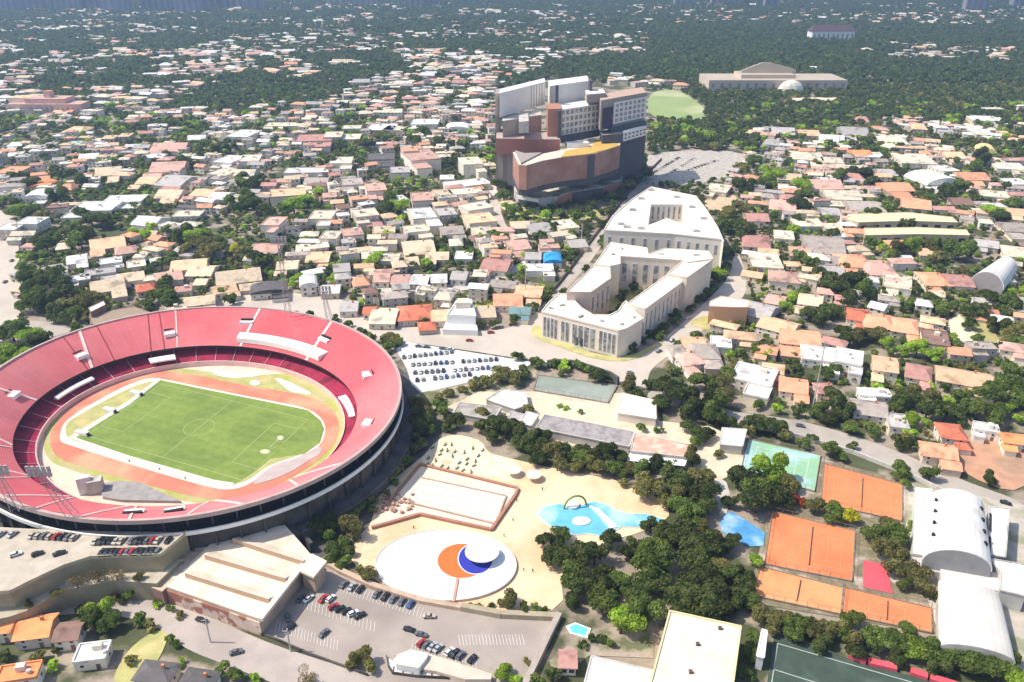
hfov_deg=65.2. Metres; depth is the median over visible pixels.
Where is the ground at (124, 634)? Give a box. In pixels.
[0,2,1023,681]
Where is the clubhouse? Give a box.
[628,433,688,466]
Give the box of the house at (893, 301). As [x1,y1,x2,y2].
[878,294,900,310]
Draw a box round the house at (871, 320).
[862,313,892,335]
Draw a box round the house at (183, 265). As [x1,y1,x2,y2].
[169,258,209,274]
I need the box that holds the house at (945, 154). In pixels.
[937,150,964,164]
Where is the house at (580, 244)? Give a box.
[563,239,588,251]
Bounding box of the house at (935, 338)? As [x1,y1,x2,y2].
[919,328,950,357]
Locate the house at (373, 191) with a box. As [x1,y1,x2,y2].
[364,182,386,207]
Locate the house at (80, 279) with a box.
[70,273,90,286]
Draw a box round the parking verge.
[415,368,536,412]
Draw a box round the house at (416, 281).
[409,274,429,291]
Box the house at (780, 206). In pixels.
[769,198,796,214]
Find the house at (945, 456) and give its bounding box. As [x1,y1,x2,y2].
[917,440,962,477]
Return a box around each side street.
[88,236,243,288]
[351,260,525,292]
[487,176,506,226]
[647,390,1022,504]
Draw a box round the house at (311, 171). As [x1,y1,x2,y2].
[283,167,324,176]
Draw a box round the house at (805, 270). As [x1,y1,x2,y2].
[801,266,822,283]
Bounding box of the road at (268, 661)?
[59,598,372,681]
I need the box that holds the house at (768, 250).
[757,248,779,255]
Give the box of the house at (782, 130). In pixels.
[771,127,794,137]
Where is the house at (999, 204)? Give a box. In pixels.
[981,201,1008,207]
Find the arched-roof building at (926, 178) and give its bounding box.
[903,169,955,193]
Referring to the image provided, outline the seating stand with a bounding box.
[848,655,957,681]
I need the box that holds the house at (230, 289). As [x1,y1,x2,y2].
[210,283,240,300]
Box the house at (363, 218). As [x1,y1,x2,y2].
[351,207,379,230]
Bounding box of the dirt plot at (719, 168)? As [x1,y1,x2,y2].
[642,150,744,184]
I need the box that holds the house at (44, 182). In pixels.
[28,179,58,190]
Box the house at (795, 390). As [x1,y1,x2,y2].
[778,376,809,409]
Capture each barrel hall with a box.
[906,487,1023,611]
[936,578,1015,664]
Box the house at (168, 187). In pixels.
[161,186,184,189]
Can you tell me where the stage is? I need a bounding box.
[75,474,181,502]
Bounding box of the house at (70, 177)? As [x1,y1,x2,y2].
[64,174,74,179]
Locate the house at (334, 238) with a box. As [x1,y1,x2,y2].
[315,230,342,245]
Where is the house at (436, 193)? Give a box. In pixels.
[432,188,456,202]
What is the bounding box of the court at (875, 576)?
[863,560,892,593]
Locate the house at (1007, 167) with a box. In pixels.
[989,162,1023,177]
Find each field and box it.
[948,314,974,342]
[960,314,998,355]
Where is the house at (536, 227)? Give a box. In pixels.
[526,222,551,237]
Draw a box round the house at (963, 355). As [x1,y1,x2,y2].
[946,346,972,364]
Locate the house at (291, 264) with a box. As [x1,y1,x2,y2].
[274,259,300,279]
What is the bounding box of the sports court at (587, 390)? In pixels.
[534,371,617,402]
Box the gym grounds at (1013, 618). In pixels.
[903,481,1023,672]
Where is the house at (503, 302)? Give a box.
[493,293,523,311]
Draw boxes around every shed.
[88,301,106,317]
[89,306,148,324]
[453,402,501,421]
[508,411,523,430]
[520,411,538,431]
[719,427,746,454]
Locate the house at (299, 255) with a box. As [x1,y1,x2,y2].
[285,249,310,262]
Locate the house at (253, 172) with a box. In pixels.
[233,169,259,178]
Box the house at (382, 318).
[368,308,399,329]
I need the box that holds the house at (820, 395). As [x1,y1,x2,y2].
[811,382,833,407]
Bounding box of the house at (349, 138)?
[342,133,361,144]
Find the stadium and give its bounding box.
[0,306,414,550]
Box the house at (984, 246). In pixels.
[974,238,999,254]
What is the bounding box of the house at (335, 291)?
[320,283,341,298]
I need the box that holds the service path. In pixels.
[714,479,730,516]
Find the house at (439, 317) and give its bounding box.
[430,309,449,326]
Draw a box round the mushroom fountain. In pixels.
[465,540,498,562]
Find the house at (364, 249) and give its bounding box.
[352,244,371,253]
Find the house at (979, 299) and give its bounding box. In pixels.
[971,297,1004,310]
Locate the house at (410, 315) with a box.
[396,303,436,334]
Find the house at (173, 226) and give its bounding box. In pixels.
[160,224,179,237]
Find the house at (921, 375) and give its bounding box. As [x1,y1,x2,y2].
[904,362,932,394]
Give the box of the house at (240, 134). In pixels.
[225,129,261,142]
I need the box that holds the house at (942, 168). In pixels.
[927,164,959,177]
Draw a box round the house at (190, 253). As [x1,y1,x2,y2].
[174,246,198,259]
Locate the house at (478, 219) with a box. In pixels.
[462,212,496,229]
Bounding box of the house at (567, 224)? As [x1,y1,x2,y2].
[551,219,579,232]
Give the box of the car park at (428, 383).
[396,342,529,392]
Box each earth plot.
[705,195,736,210]
[959,437,1023,489]
[992,220,1023,245]
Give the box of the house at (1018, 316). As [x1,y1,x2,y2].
[1012,312,1023,321]
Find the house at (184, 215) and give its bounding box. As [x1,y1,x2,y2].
[171,210,205,222]
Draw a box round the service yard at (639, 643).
[550,618,655,680]
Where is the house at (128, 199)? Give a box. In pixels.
[104,194,147,211]
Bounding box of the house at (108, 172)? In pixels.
[94,166,123,183]
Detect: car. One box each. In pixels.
[5,529,18,537]
[9,550,21,557]
[26,530,38,538]
[31,550,43,556]
[32,531,43,538]
[38,531,49,539]
[44,532,55,539]
[50,532,61,539]
[52,549,65,556]
[56,532,67,540]
[62,532,74,540]
[68,533,79,540]
[90,536,100,544]
[95,536,105,544]
[97,548,106,556]
[100,536,110,544]
[102,548,111,556]
[106,536,115,544]
[107,548,116,556]
[111,536,121,544]
[112,548,121,555]
[116,536,126,544]
[117,548,126,555]
[122,547,131,555]
[126,536,137,544]
[128,547,136,555]
[132,536,142,544]
[132,547,141,555]
[137,536,147,543]
[138,547,146,555]
[142,536,152,543]
[142,547,151,555]
[147,546,156,555]
[148,536,157,543]
[153,535,162,543]
[153,547,161,553]
[163,536,172,543]
[195,616,207,622]
[229,648,242,655]
[284,612,291,621]
[284,622,295,630]
[295,594,306,602]
[302,594,313,602]
[317,593,328,602]
[317,627,329,637]
[325,594,335,602]
[327,602,338,610]
[333,604,345,612]
[338,579,348,588]
[340,607,352,614]
[347,581,356,590]
[347,609,358,616]
[353,611,365,619]
[355,584,364,592]
[371,589,381,598]
[380,592,389,600]
[388,594,397,603]
[397,597,406,605]
[403,626,415,632]
[405,599,414,608]
[414,630,427,637]
[415,638,426,647]
[421,639,432,649]
[423,613,435,618]
[426,641,437,651]
[432,642,443,653]
[443,646,454,655]
[449,648,460,658]
[455,650,465,659]
[466,653,477,663]
[1000,499,1011,504]
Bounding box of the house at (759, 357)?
[753,344,778,363]
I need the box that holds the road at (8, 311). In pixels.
[0,211,19,340]
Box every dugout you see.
[75,429,89,436]
[102,406,116,413]
[129,389,142,395]
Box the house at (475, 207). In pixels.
[458,201,493,214]
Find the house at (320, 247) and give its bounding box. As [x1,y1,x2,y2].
[310,243,329,251]
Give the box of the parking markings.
[275,352,524,666]
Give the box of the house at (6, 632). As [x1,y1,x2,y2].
[0,621,15,642]
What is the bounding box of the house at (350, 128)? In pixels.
[342,125,361,131]
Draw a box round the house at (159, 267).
[149,257,169,269]
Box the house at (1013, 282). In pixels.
[1009,278,1016,286]
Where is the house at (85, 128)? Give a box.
[60,125,97,135]
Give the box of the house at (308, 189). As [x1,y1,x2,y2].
[294,186,311,193]
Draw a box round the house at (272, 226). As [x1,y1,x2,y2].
[260,216,288,241]
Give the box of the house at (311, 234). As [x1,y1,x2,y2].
[299,229,319,238]
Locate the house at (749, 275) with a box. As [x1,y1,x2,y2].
[740,269,764,282]
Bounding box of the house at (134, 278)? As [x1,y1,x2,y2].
[116,269,144,287]
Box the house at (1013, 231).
[994,221,1023,241]
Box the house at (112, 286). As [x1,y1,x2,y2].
[89,277,127,301]
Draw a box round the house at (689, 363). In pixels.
[674,349,706,377]
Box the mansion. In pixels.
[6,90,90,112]
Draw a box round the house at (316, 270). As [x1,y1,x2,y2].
[300,267,325,277]
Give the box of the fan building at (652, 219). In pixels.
[603,187,723,267]
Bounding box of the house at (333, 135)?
[322,131,343,145]
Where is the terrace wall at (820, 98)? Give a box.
[792,97,835,103]
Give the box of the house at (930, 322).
[919,315,945,330]
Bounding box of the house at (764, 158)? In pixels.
[746,153,766,162]
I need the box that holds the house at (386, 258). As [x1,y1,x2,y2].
[378,253,400,266]
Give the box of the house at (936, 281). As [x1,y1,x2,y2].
[913,272,953,293]
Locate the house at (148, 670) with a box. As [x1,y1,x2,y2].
[130,659,181,681]
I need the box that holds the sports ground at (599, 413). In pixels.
[435,391,745,481]
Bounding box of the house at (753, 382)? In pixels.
[729,361,778,407]
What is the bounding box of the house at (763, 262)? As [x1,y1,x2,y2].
[747,251,784,272]
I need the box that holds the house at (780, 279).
[768,270,801,289]
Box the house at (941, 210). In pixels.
[931,204,955,214]
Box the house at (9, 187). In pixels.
[3,183,28,192]
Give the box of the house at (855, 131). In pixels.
[836,125,868,141]
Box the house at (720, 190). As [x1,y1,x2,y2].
[701,183,731,199]
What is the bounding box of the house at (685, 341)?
[678,336,706,348]
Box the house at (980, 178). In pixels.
[952,172,991,188]
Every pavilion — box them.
[486,389,527,413]
[617,393,656,426]
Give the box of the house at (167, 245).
[152,240,175,255]
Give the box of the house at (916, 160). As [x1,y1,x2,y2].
[890,152,937,168]
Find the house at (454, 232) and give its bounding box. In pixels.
[439,223,466,243]
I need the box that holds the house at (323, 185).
[307,181,326,191]
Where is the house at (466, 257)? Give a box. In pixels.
[454,251,473,264]
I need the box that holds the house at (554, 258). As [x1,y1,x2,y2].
[543,251,562,267]
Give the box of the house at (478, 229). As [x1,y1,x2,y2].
[470,226,493,248]
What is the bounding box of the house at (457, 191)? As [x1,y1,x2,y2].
[446,187,482,200]
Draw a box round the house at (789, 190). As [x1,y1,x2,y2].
[780,188,800,196]
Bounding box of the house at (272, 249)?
[253,242,285,256]
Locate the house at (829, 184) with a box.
[807,177,844,191]
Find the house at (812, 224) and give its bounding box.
[790,218,822,231]
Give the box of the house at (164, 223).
[158,221,181,229]
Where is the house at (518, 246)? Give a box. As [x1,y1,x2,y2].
[502,239,531,260]
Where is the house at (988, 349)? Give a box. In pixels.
[964,341,997,362]
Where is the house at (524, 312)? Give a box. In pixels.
[508,306,532,324]
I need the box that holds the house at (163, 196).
[154,189,189,207]
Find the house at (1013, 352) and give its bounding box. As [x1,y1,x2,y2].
[997,340,1023,366]
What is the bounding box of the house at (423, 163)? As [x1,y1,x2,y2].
[400,148,440,178]
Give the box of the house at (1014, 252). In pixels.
[999,244,1023,261]
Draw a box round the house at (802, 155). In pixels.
[789,151,824,167]
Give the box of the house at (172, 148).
[149,141,193,154]
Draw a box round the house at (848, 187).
[843,185,860,189]
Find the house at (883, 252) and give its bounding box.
[875,246,900,255]
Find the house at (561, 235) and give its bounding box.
[547,230,576,242]
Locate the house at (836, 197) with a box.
[819,189,862,208]
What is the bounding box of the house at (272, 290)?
[250,281,288,302]
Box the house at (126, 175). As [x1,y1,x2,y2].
[113,172,135,180]
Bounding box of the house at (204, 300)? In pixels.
[178,293,216,307]
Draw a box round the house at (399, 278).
[390,274,410,289]
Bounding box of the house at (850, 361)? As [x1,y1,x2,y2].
[833,347,863,384]
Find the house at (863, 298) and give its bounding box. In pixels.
[854,289,866,300]
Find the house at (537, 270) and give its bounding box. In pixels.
[526,263,554,281]
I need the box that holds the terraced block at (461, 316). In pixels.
[443,298,477,335]
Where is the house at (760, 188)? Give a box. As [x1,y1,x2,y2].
[748,185,764,194]
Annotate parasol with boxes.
[506,465,520,474]
[526,470,541,478]
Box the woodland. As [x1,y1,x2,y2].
[0,0,1023,681]
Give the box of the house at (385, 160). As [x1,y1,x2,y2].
[366,152,394,172]
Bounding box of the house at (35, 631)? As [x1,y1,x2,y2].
[11,612,59,650]
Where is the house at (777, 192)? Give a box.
[765,189,784,197]
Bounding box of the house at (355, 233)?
[340,227,364,247]
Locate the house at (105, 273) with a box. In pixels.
[85,265,117,281]
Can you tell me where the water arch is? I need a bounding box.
[563,495,586,508]
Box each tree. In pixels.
[0,317,29,341]
[0,342,16,364]
[5,203,28,216]
[9,346,29,357]
[12,326,44,339]
[14,267,42,282]
[14,284,47,311]
[14,339,36,348]
[16,204,40,215]
[18,274,48,291]
[20,176,41,186]
[23,598,32,606]
[26,330,53,345]
[29,234,53,249]
[30,288,63,311]
[33,264,65,283]
[44,185,67,202]
[45,274,73,288]
[45,302,63,322]
[49,588,64,596]
[54,297,76,308]
[55,305,81,321]
[56,168,78,177]
[60,283,85,295]
[64,230,84,248]
[65,573,88,587]
[73,293,95,308]
[74,226,97,241]
[77,606,98,629]
[80,212,103,226]
[80,290,105,303]
[83,568,107,583]
[83,596,115,617]
[87,213,116,229]
[94,610,122,632]
[108,569,125,580]
[132,571,144,580]
[145,284,172,297]
[154,288,178,305]
[172,222,192,243]
[181,228,204,241]
[190,234,217,245]
[196,241,224,256]
[223,194,246,210]
[234,176,246,188]
[239,187,254,198]
[243,177,261,188]
[243,196,266,213]
[243,249,264,266]
[282,196,304,213]
[297,663,316,681]
[306,515,327,531]
[317,527,335,539]
[322,511,339,529]
[323,540,342,562]
[338,514,363,536]
[348,644,371,667]
[359,565,378,579]
[376,199,393,213]
[380,332,399,343]
[383,189,398,200]
[390,198,410,213]
[406,134,420,142]
[406,414,422,429]
[407,395,431,408]
[410,405,434,417]
[412,428,424,442]
[413,413,435,434]
[442,155,460,165]
[445,412,466,426]
[451,148,466,155]
[482,428,498,441]
[484,414,507,429]
[490,178,512,191]
[490,365,510,381]
[490,417,519,438]
[494,662,512,679]
[501,587,516,607]
[509,369,520,384]
[510,424,532,450]
[524,430,546,453]
[528,450,547,464]
[534,427,552,439]
[535,532,564,545]
[540,441,566,458]
[540,542,575,566]
[549,525,570,540]
[552,456,568,470]
[560,558,585,590]
[563,442,583,460]
[563,539,598,565]
[564,586,584,609]
[567,459,583,472]
[571,446,588,464]
[576,565,614,590]
[585,454,604,472]
[586,583,619,613]
[587,541,613,564]
[588,368,608,381]
[588,442,618,461]
[597,562,614,573]
[599,528,622,544]
[603,461,626,477]
[607,603,647,633]
[609,570,631,591]
[611,449,628,464]
[615,544,637,561]
[620,373,636,391]
[621,461,633,475]
[622,583,651,619]
[623,174,642,180]
[629,599,667,627]
[630,545,665,585]
[631,458,648,472]
[631,470,654,497]
[639,515,656,532]
[639,537,674,569]
[641,166,653,180]
[641,573,673,592]
[644,153,647,162]
[647,453,664,471]
[651,394,671,410]
[651,480,684,507]
[651,527,669,543]
[652,374,677,397]
[653,514,698,545]
[660,464,690,494]
[660,579,701,607]
[663,569,672,582]
[664,381,689,406]
[667,495,706,526]
[671,600,691,613]
[674,534,712,567]
[676,562,719,587]
[678,395,700,420]
[680,420,701,433]
[684,385,716,413]
[684,444,700,465]
[685,466,716,484]
[685,479,722,501]
[687,372,716,389]
[689,583,724,619]
[693,516,709,531]
[693,528,726,552]
[695,427,716,441]
[696,496,717,514]
[700,572,729,595]
[701,391,727,420]
[704,408,729,426]
[706,556,735,576]
[707,372,734,388]
[708,550,718,556]
[710,271,721,280]
[711,267,729,275]
[715,386,735,405]
[717,205,735,218]
[717,565,739,583]
[718,591,736,615]
[720,365,735,375]
[720,495,740,509]
[721,536,734,553]
[724,533,742,548]
[726,464,762,491]
[727,416,746,428]
[728,586,744,610]
[729,574,757,593]
[731,200,752,211]
[732,176,743,187]
[734,218,756,238]
[735,667,755,681]
[736,177,756,191]
[736,486,774,513]
[736,564,754,578]
[739,476,773,502]
[740,644,757,662]
[741,588,759,608]
[743,413,767,430]
[745,154,762,166]
[745,627,759,648]
[749,553,762,566]
[750,452,789,484]
[751,603,770,622]
[753,176,773,185]
[759,416,789,439]
[759,484,795,510]
[765,610,781,634]
[772,167,787,180]
[774,609,793,624]
[780,472,801,494]
[782,612,813,633]
[782,625,803,641]
[786,196,811,209]
[789,177,813,188]
[794,189,817,198]
[797,285,811,293]
[799,306,817,321]
[799,616,826,636]
[803,497,827,513]
[810,310,829,327]
[811,399,830,411]
[812,618,839,637]
[812,632,833,655]
[814,411,837,424]
[815,365,834,379]
[817,303,844,317]
[819,276,842,291]
[820,440,842,457]
[822,499,844,523]
[823,385,847,406]
[828,395,856,420]
[831,167,847,181]
[831,620,851,642]
[834,325,852,333]
[836,281,853,294]
[837,270,868,286]
[837,619,862,643]
[838,288,860,306]
[838,331,852,346]
[839,609,865,626]
[841,421,859,433]
[842,507,860,521]
[844,642,868,658]
[845,165,858,172]
[849,327,867,344]
[855,166,873,177]
[855,278,875,297]
[859,524,890,538]
[861,625,882,649]
[864,326,888,341]
[866,623,893,652]
[868,537,895,557]
[878,335,895,345]
[878,515,900,529]
[881,557,907,576]
[884,520,910,543]
[886,627,910,657]
[887,645,907,668]
[889,394,906,412]
[890,238,913,252]
[890,433,914,450]
[890,459,911,479]
[891,537,910,559]
[892,166,908,176]
[895,387,923,405]
[895,576,915,589]
[898,620,918,636]
[902,411,920,428]
[902,633,928,659]
[903,338,928,357]
[903,558,934,578]
[904,236,922,255]
[907,382,936,402]
[913,577,936,593]
[914,635,943,660]
[916,397,945,416]
[917,347,939,362]
[918,466,942,480]
[919,194,939,203]
[921,238,941,250]
[922,291,941,301]
[923,587,937,599]
[923,635,941,661]
[926,659,953,675]
[931,236,957,251]
[931,299,951,312]
[935,182,956,199]
[938,648,962,667]
[940,400,965,420]
[944,241,975,259]
[949,389,974,403]
[951,179,974,193]
[953,648,980,673]
[957,397,992,415]
[959,301,991,315]
[971,146,989,156]
[971,379,1011,400]
[971,652,1002,677]
[975,152,992,166]
[978,288,1003,308]
[980,204,1006,212]
[982,406,1005,425]
[982,468,997,484]
[986,315,1012,332]
[988,209,1011,221]
[988,657,1023,681]
[992,401,1013,414]
[994,373,1023,390]
[997,291,1023,310]
[998,321,1023,337]
[1000,309,1016,317]
[1002,363,1023,377]
[1004,662,1023,681]
[1007,386,1023,407]
[1012,648,1021,664]
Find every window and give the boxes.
[519,200,536,204]
[543,316,546,335]
[547,317,549,336]
[550,318,553,337]
[554,319,557,338]
[560,321,564,340]
[565,322,569,341]
[572,323,577,343]
[578,325,583,345]
[583,326,589,347]
[589,328,595,348]
[591,296,593,313]
[596,292,598,312]
[598,330,602,350]
[601,289,603,308]
[602,331,606,351]
[606,285,608,305]
[607,332,611,353]
[611,333,615,354]
[621,263,626,281]
[625,325,641,349]
[631,264,637,281]
[642,238,646,246]
[642,264,647,282]
[645,312,647,330]
[651,207,654,218]
[652,265,658,283]
[654,239,657,248]
[656,207,659,218]
[662,207,664,218]
[663,266,668,276]
[666,240,669,247]
[667,207,670,218]
[672,207,675,218]
[676,240,680,248]
[677,207,680,218]
[713,245,717,254]
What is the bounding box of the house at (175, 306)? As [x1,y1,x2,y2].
[165,303,186,309]
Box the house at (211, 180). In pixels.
[207,175,228,184]
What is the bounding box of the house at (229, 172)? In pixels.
[206,168,235,179]
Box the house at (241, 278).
[215,267,262,294]
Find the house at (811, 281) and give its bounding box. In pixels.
[797,273,819,287]
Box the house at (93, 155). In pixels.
[78,151,100,158]
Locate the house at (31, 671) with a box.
[0,659,45,681]
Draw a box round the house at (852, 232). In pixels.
[839,227,863,239]
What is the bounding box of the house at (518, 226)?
[509,219,529,232]
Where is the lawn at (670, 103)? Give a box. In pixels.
[648,90,705,120]
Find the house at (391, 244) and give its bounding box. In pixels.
[377,238,397,251]
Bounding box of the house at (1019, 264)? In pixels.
[997,259,1022,268]
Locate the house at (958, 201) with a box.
[945,196,974,209]
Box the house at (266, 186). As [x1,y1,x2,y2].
[260,181,278,191]
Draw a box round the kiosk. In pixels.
[754,628,767,669]
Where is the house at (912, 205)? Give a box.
[900,197,931,213]
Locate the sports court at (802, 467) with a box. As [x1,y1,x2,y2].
[741,435,820,491]
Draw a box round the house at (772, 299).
[764,294,787,311]
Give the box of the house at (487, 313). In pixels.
[474,305,496,323]
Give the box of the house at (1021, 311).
[1007,303,1023,316]
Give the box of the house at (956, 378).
[934,365,994,403]
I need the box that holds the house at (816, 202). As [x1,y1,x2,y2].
[810,197,830,208]
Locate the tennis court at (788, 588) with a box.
[755,562,843,614]
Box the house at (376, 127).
[368,124,397,133]
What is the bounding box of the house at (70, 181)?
[66,180,80,184]
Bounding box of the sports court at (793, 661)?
[767,634,929,681]
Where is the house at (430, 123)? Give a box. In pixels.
[408,119,440,131]
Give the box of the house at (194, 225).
[182,221,203,229]
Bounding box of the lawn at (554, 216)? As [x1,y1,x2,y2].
[504,205,603,218]
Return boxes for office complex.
[495,76,646,208]
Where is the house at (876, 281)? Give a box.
[855,276,879,291]
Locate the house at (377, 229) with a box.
[372,225,395,239]
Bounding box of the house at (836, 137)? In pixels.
[819,133,844,148]
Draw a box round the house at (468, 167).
[458,156,486,178]
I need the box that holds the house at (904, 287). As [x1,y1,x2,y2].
[880,272,911,296]
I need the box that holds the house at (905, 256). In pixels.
[896,255,913,258]
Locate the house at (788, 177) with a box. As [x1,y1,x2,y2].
[777,172,801,184]
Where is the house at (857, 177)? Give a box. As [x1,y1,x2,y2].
[845,173,863,184]
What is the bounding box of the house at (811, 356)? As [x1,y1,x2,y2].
[800,344,839,380]
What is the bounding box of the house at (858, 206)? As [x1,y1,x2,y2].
[842,201,886,212]
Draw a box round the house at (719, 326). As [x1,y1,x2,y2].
[709,319,739,335]
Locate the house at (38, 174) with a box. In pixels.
[30,170,52,178]
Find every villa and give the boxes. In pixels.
[707,296,749,323]
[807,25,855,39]
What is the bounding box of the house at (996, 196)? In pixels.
[977,189,1012,207]
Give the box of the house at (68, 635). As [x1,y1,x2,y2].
[50,620,87,651]
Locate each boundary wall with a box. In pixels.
[262,632,367,675]
[294,525,313,552]
[535,158,661,311]
[764,429,943,489]
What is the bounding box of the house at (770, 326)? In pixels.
[755,316,802,338]
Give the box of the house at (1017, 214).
[1005,208,1023,222]
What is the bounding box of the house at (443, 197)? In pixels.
[437,194,457,203]
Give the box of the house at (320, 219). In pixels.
[308,210,336,234]
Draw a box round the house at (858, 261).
[832,252,867,271]
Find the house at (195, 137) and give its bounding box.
[187,133,207,140]
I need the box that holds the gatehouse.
[386,649,490,681]
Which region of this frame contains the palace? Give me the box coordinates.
[699,62,847,91]
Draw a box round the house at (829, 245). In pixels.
[799,234,845,265]
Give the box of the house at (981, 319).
[970,307,999,323]
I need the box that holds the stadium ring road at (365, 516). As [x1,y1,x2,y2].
[302,367,436,556]
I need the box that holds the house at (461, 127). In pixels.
[444,122,469,135]
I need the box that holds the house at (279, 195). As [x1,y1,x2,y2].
[269,187,306,206]
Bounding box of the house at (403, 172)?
[390,166,409,179]
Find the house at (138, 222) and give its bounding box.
[130,214,170,230]
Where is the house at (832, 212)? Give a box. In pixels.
[817,207,841,219]
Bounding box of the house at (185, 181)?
[154,175,196,189]
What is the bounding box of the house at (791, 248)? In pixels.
[788,246,811,261]
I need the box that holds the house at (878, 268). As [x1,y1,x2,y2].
[863,260,902,281]
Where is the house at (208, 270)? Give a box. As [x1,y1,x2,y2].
[184,264,219,288]
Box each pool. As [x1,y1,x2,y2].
[371,463,518,531]
[375,529,516,601]
[536,499,662,535]
[566,622,590,638]
[719,512,764,546]
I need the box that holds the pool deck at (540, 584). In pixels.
[352,454,668,611]
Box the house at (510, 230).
[492,227,514,239]
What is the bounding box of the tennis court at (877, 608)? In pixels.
[841,583,933,633]
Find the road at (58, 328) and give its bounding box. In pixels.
[0,320,87,343]
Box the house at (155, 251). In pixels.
[139,245,165,257]
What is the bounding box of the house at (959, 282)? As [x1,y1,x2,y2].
[940,273,975,290]
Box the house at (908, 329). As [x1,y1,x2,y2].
[890,316,919,340]
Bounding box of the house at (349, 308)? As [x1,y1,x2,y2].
[338,300,359,316]
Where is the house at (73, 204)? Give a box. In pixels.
[62,200,80,208]
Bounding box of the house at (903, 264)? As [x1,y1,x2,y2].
[886,258,917,270]
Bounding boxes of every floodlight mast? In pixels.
[0,465,22,511]
[25,466,78,518]
[270,236,291,316]
[314,286,332,320]
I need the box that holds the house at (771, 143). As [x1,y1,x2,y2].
[759,139,784,151]
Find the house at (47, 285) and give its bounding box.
[45,270,68,287]
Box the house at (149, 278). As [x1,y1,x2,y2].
[142,273,157,285]
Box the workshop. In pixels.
[584,655,652,681]
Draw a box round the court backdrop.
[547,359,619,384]
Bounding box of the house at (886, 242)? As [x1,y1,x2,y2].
[883,240,903,253]
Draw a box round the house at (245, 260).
[242,253,265,266]
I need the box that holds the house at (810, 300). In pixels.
[794,293,823,318]
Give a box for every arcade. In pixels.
[847,212,957,228]
[863,227,969,244]
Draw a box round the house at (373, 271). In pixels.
[369,267,392,279]
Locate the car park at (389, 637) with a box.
[265,567,550,681]
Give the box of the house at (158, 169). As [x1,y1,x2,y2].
[142,159,191,176]
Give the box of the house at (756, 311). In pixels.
[738,298,779,323]
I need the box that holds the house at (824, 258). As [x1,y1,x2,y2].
[807,252,830,266]
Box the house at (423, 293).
[414,285,438,301]
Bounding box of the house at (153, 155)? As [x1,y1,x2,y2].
[143,153,168,162]
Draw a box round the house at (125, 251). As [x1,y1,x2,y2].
[114,244,136,258]
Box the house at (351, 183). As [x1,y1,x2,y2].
[341,177,362,197]
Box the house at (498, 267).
[476,257,514,281]
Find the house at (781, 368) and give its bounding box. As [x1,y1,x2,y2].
[762,362,784,385]
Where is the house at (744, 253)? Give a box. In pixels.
[741,250,761,258]
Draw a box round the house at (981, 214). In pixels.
[975,210,995,221]
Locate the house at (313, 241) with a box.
[297,237,320,244]
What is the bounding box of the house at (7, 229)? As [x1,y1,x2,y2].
[0,222,23,239]
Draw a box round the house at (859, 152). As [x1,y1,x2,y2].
[846,148,873,159]
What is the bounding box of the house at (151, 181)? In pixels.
[127,177,162,192]
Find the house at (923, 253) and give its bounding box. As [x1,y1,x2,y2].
[914,247,940,261]
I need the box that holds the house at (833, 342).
[821,335,848,349]
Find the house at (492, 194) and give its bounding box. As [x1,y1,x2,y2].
[489,191,511,199]
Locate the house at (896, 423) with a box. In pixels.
[885,412,910,436]
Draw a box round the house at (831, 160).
[820,156,844,164]
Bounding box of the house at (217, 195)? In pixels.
[208,190,235,204]
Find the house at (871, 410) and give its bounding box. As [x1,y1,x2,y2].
[849,397,888,425]
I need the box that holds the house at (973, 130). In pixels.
[966,128,991,141]
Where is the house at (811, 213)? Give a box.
[796,208,819,217]
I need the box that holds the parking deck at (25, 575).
[0,527,190,624]
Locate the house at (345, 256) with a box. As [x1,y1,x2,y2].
[339,248,359,262]
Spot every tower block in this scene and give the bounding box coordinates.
[0,0,22,10]
[21,0,49,7]
[49,0,82,8]
[82,0,102,7]
[101,0,117,10]
[116,0,131,9]
[140,0,174,9]
[173,0,202,11]
[202,0,217,7]
[218,0,245,7]
[245,0,263,8]
[328,0,347,3]
[349,0,378,3]
[404,0,421,5]
[422,0,439,3]
[456,0,486,2]
[673,0,692,4]
[710,0,739,3]
[763,0,777,4]
[961,0,990,10]
[1009,0,1023,5]
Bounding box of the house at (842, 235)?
[832,231,847,239]
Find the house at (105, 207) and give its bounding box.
[60,201,123,223]
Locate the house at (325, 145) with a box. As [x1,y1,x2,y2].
[295,134,331,152]
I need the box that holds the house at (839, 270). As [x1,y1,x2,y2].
[818,264,844,278]
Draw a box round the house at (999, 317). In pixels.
[990,314,1013,336]
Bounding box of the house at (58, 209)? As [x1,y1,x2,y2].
[45,203,69,217]
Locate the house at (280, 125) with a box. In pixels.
[262,122,303,132]
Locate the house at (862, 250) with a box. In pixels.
[845,243,874,258]
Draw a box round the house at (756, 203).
[748,199,766,208]
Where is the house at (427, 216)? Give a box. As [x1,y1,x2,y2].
[407,207,442,234]
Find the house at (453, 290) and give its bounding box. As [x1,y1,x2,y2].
[439,287,459,299]
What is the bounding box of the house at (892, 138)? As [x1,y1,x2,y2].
[876,134,908,148]
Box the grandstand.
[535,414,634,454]
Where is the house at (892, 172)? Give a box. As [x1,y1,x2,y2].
[874,167,898,179]
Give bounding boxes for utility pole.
[201,618,210,642]
[283,629,291,651]
[813,341,827,403]
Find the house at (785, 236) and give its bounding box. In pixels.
[773,230,794,244]
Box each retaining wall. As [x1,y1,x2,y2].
[325,562,460,610]
[460,602,555,620]
[522,611,561,681]
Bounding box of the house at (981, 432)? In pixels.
[970,420,999,443]
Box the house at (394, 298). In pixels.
[380,289,408,307]
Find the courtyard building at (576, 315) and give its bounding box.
[541,242,712,356]
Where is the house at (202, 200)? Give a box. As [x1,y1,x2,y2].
[194,197,219,204]
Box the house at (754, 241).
[742,234,771,251]
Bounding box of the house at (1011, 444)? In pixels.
[997,432,1023,456]
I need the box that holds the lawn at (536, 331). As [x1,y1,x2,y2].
[531,325,662,360]
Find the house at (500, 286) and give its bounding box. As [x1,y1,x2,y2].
[489,279,518,295]

